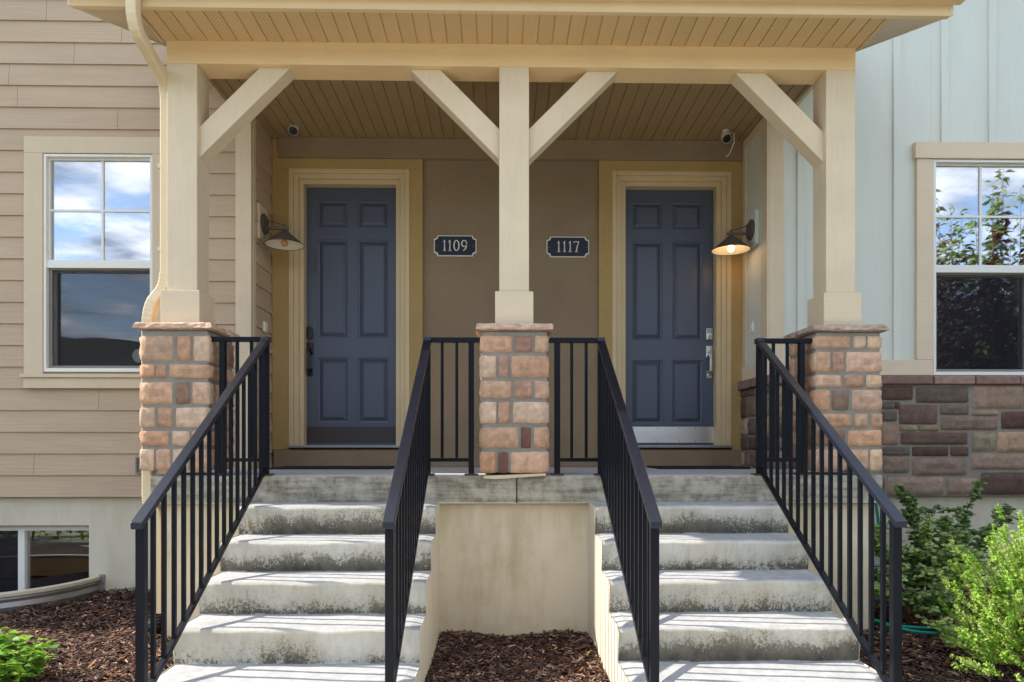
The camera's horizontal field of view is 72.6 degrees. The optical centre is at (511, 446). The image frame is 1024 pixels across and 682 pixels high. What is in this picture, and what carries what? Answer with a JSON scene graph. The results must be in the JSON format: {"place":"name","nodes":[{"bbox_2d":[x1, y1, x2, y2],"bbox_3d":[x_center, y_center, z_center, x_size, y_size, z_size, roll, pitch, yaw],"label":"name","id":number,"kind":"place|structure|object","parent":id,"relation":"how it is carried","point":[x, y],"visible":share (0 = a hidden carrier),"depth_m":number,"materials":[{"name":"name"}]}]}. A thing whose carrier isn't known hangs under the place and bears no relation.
{"place":"outdoors","nodes":[
{"label":"outdoors","id":0,"kind":"place"},
{"label":"ground","id":1,"kind":"structure","parent":0,"visible":0},
{"bbox_2d":[0,0,273,591],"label":"beige house","id":2,"kind":"structure","parent":1,"relation":"on","point":[79,181],"depth_m":5.75,"materials":[{"name":"beige wood"}]},
{"bbox_2d":[0,525,88,591],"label":"basement window","id":3,"kind":"structure","parent":2,"relation":"in","point":[30,556],"depth_m":5.90,"materials":[{"name":"white plastic"}]},
{"bbox_2d":[43,154,151,371],"bbox_3d":[-3.401,-1.505,5.816,0.886,1.788,0.186,0,0,-1],"label":"window","id":4,"kind":"structure","parent":2,"relation":"in","point":[82,193],"depth_m":5.79,"materials":[{"name":"clear glass"}]},
{"bbox_2d":[135,457,141,473],"bbox_3d":[-3.014,0.157,5.736,0.150,0.141,0.044,0,0,-1],"label":"utility box","id":5,"kind":"object","parent":2,"relation":"attached to","point":[137,466],"visible":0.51,"depth_m":5.71,"materials":[{"name":"grey metal"}]},
{"bbox_2d":[263,321,267,332],"bbox_3d":[-2.143,-1.035,6.061,0.023,0.090,0.080,0,0,-1],"label":"doorbell","id":6,"kind":"object","parent":2,"relation":"attached to","point":[265,327],"visible":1,"depth_m":6.04,"materials":[{"name":"white plastic"}]},
{"bbox_2d":[256,203,304,250],"bbox_3d":[-1.978,-1.889,5.994,0.375,0.343,0.331,0,0,-1],"label":"wall lamp","id":7,"kind":"object","parent":2,"relation":"attached to","point":[283,239],"visible":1,"depth_m":5.98,"materials":[{"name":"brown metal"}]},
{"bbox_2d":[157,502,439,681],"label":"concrete steps","id":8,"kind":"structure","parent":1,"relation":"on","point":[294,591],"depth_m":3.73,"materials":[{"name":"grey concrete"}]},
{"bbox_2d":[131,336,274,681],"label":"stair railing","id":9,"kind":"object","parent":8,"relation":"on","point":[217,414],"visible":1,"depth_m":3.59,"materials":[{"name":"black metal"}]},
{"bbox_2d":[382,337,479,681],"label":"stair railing","id":10,"kind":"object","parent":8,"relation":"on","point":[402,520],"visible":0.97,"depth_m":3.71,"materials":[{"name":"black metal"}]},
{"bbox_2d":[272,137,741,466],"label":"entry wall","id":11,"kind":"structure","parent":1,"relation":"on","point":[371,289],"depth_m":6.35,"materials":[{"name":"brown paint"}]},
{"bbox_2d":[306,188,395,444],"bbox_3d":[-1.468,-1.202,6.398,0.877,2.383,0.130,0,0,-1],"label":"door","id":12,"kind":"structure","parent":11,"relation":"in","point":[351,331],"depth_m":6.41,"materials":[{"name":"blue wood"}]},
{"bbox_2d":[434,235,475,256],"bbox_3d":[-0.515,-1.818,6.323,0.386,0.188,0.016,0,0,-1],"label":"house number plaque","id":13,"kind":"object","parent":11,"relation":"attached to","point":[456,245],"visible":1,"depth_m":6.32,"materials":[{"name":"black metal"}]},
{"bbox_2d":[546,237,588,257],"bbox_3d":[0.508,-1.813,6.342,0.388,0.187,0.016,0,0,-1],"label":"house number plaque","id":14,"kind":"object","parent":11,"relation":"attached to","point":[575,247],"visible":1,"depth_m":6.34,"materials":[{"name":"black metal"}]},
{"bbox_2d":[626,190,712,444],"bbox_3d":[1.451,-1.202,6.454,0.880,2.383,0.130,0,0,-1],"label":"door","id":15,"kind":"structure","parent":11,"relation":"in","point":[669,233],"depth_m":6.46,"materials":[{"name":"blue wood"}]},
{"bbox_2d":[0,587,1023,681],"bbox_3d":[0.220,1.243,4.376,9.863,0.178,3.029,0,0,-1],"label":"mulch","id":16,"kind":"object","parent":1,"relation":"on","point":[508,652],"visible":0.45,"depth_m":4.26,"materials":[{"name":"brown plant"}]},
{"bbox_2d":[0,627,59,681],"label":"leafy plant","id":17,"kind":"object","parent":16,"relation":"on","point":[17,663],"visible":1,"depth_m":3.57,"materials":[{"name":"green plant"}]},
{"bbox_2d":[0,574,104,615],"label":"window well","id":18,"kind":"object","parent":16,"relation":"in","point":[46,595],"depth_m":5.35,"materials":[{"name":"metal"}]},
{"bbox_2d":[874,503,982,634],"bbox_3d":[3.153,0.802,5.170,1.584,0.863,1.094,0,0,-29],"label":"garden hose","id":19,"kind":"object","parent":16,"relation":"on","point":[907,628],"visible":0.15,"depth_m":4.68,"materials":[{"name":"green rubber"}]},
{"bbox_2d":[874,475,1018,647],"bbox_3d":[2.951,0.752,5.012,1.766,1.068,0.975,0,0,-44],"label":"leafy shrub","id":20,"kind":"object","parent":16,"relation":"on","point":[924,562],"visible":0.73,"depth_m":4.90,"materials":[{"name":"green plant"}]},
{"bbox_2d":[930,504,1023,681],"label":"feathery bush","id":21,"kind":"object","parent":16,"relation":"on","point":[996,612],"visible":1,"depth_m":3.44,"materials":[{"name":"green plant"}]},
{"bbox_2d":[151,467,881,639],"bbox_3d":[0.035,0.840,5.572,4.834,1.300,1.940,0,0,-1],"label":"concrete landing","id":22,"kind":"object","parent":1,"relation":"on","point":[514,556],"visible":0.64,"depth_m":4.64,"materials":[{"name":"grey concrete"}]},
{"bbox_2d":[132,322,239,470],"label":"stone pier","id":23,"kind":"structure","parent":22,"relation":"on","point":[179,384],"depth_m":4.53,"materials":[{"name":"brown stone"}]},
{"bbox_2d":[67,0,964,326],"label":"porch canopy","id":24,"kind":"object","parent":23,"relation":"on","point":[513,90],"visible":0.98,"depth_m":4.69,"materials":[{"name":"beige paint"}]},
{"bbox_2d":[125,0,166,640],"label":"downspout","id":25,"kind":"object","parent":24,"relation":"attached to","point":[152,306],"visible":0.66,"depth_m":4.65,"materials":[{"name":"beige metal"}]},
{"bbox_2d":[288,123,298,137],"bbox_3d":[-1.883,-2.740,6.015,0.087,0.122,0.123,0,0,-1],"label":"security camera","id":26,"kind":"object","parent":24,"relation":"attached to","point":[293,129],"visible":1,"depth_m":5.99,"materials":[{"name":"white plastic"}]},
{"bbox_2d":[721,129,734,156],"bbox_3d":[1.892,-2.675,6.118,0.100,0.193,0.198,0,0,30],"label":"security camera","id":27,"kind":"object","parent":24,"relation":"attached to","point":[726,136],"visible":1,"depth_m":6.07,"materials":[{"name":"white plastic"}]},
{"bbox_2d":[270,466,394,468],"bbox_3d":[-1.501,0.181,5.953,0.994,0.015,0.520,0,0,-1],"label":"door mat","id":28,"kind":"object","parent":22,"relation":"on","point":[336,467],"depth_m":5.71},
{"bbox_2d":[476,323,552,478],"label":"stone pier","id":29,"kind":"structure","parent":22,"relation":"on","point":[514,395],"depth_m":4.57,"materials":[{"name":"brown stone"}]},
{"bbox_2d":[647,466,749,468],"bbox_3d":[1.591,0.181,6.011,0.752,0.015,0.520,0,0,-1],"label":"door mat","id":30,"kind":"object","parent":22,"relation":"on","point":[697,467],"depth_m":5.76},
{"bbox_2d":[784,324,889,470],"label":"stone pier","id":31,"kind":"structure","parent":22,"relation":"on","point":[843,380],"depth_m":4.61,"materials":[{"name":"brown stone"}]},
{"bbox_2d":[588,501,881,681],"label":"concrete steps","id":32,"kind":"structure","parent":1,"relation":"on","point":[745,595],"depth_m":3.78,"materials":[{"name":"grey concrete"}]},
{"bbox_2d":[548,337,661,681],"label":"stair railing","id":33,"kind":"object","parent":32,"relation":"on","point":[634,516],"visible":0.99,"depth_m":3.73,"materials":[{"name":"black metal"}]},
{"bbox_2d":[750,338,906,681],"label":"stair railing","id":34,"kind":"object","parent":32,"relation":"on","point":[805,404],"visible":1,"depth_m":3.67,"materials":[{"name":"black metal"}]},
{"bbox_2d":[737,0,1023,591],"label":"green house","id":35,"kind":"structure","parent":1,"relation":"on","point":[939,196],"depth_m":5.80,"materials":[{"name":"wood"}]},
{"bbox_2d":[711,209,758,255],"bbox_3d":[1.928,-1.863,6.067,0.375,0.343,0.331,0,0,-1],"label":"wall lamp","id":36,"kind":"object","parent":35,"relation":"attached to","point":[731,244],"visible":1,"depth_m":6.04,"materials":[{"name":"brown metal"}]},
{"bbox_2d":[749,321,753,332],"bbox_3d":[2.111,-1.048,6.141,0.023,0.090,0.080,0,0,-1],"label":"doorbell","id":37,"kind":"object","parent":35,"relation":"attached to","point":[751,327],"visible":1,"depth_m":6.12,"materials":[{"name":"white plastic"}]},
{"bbox_2d":[932,159,1023,375],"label":"window","id":38,"kind":"structure","parent":35,"relation":"in","point":[978,205],"depth_m":5.84,"materials":[{"name":"clear glass"}]}
]}

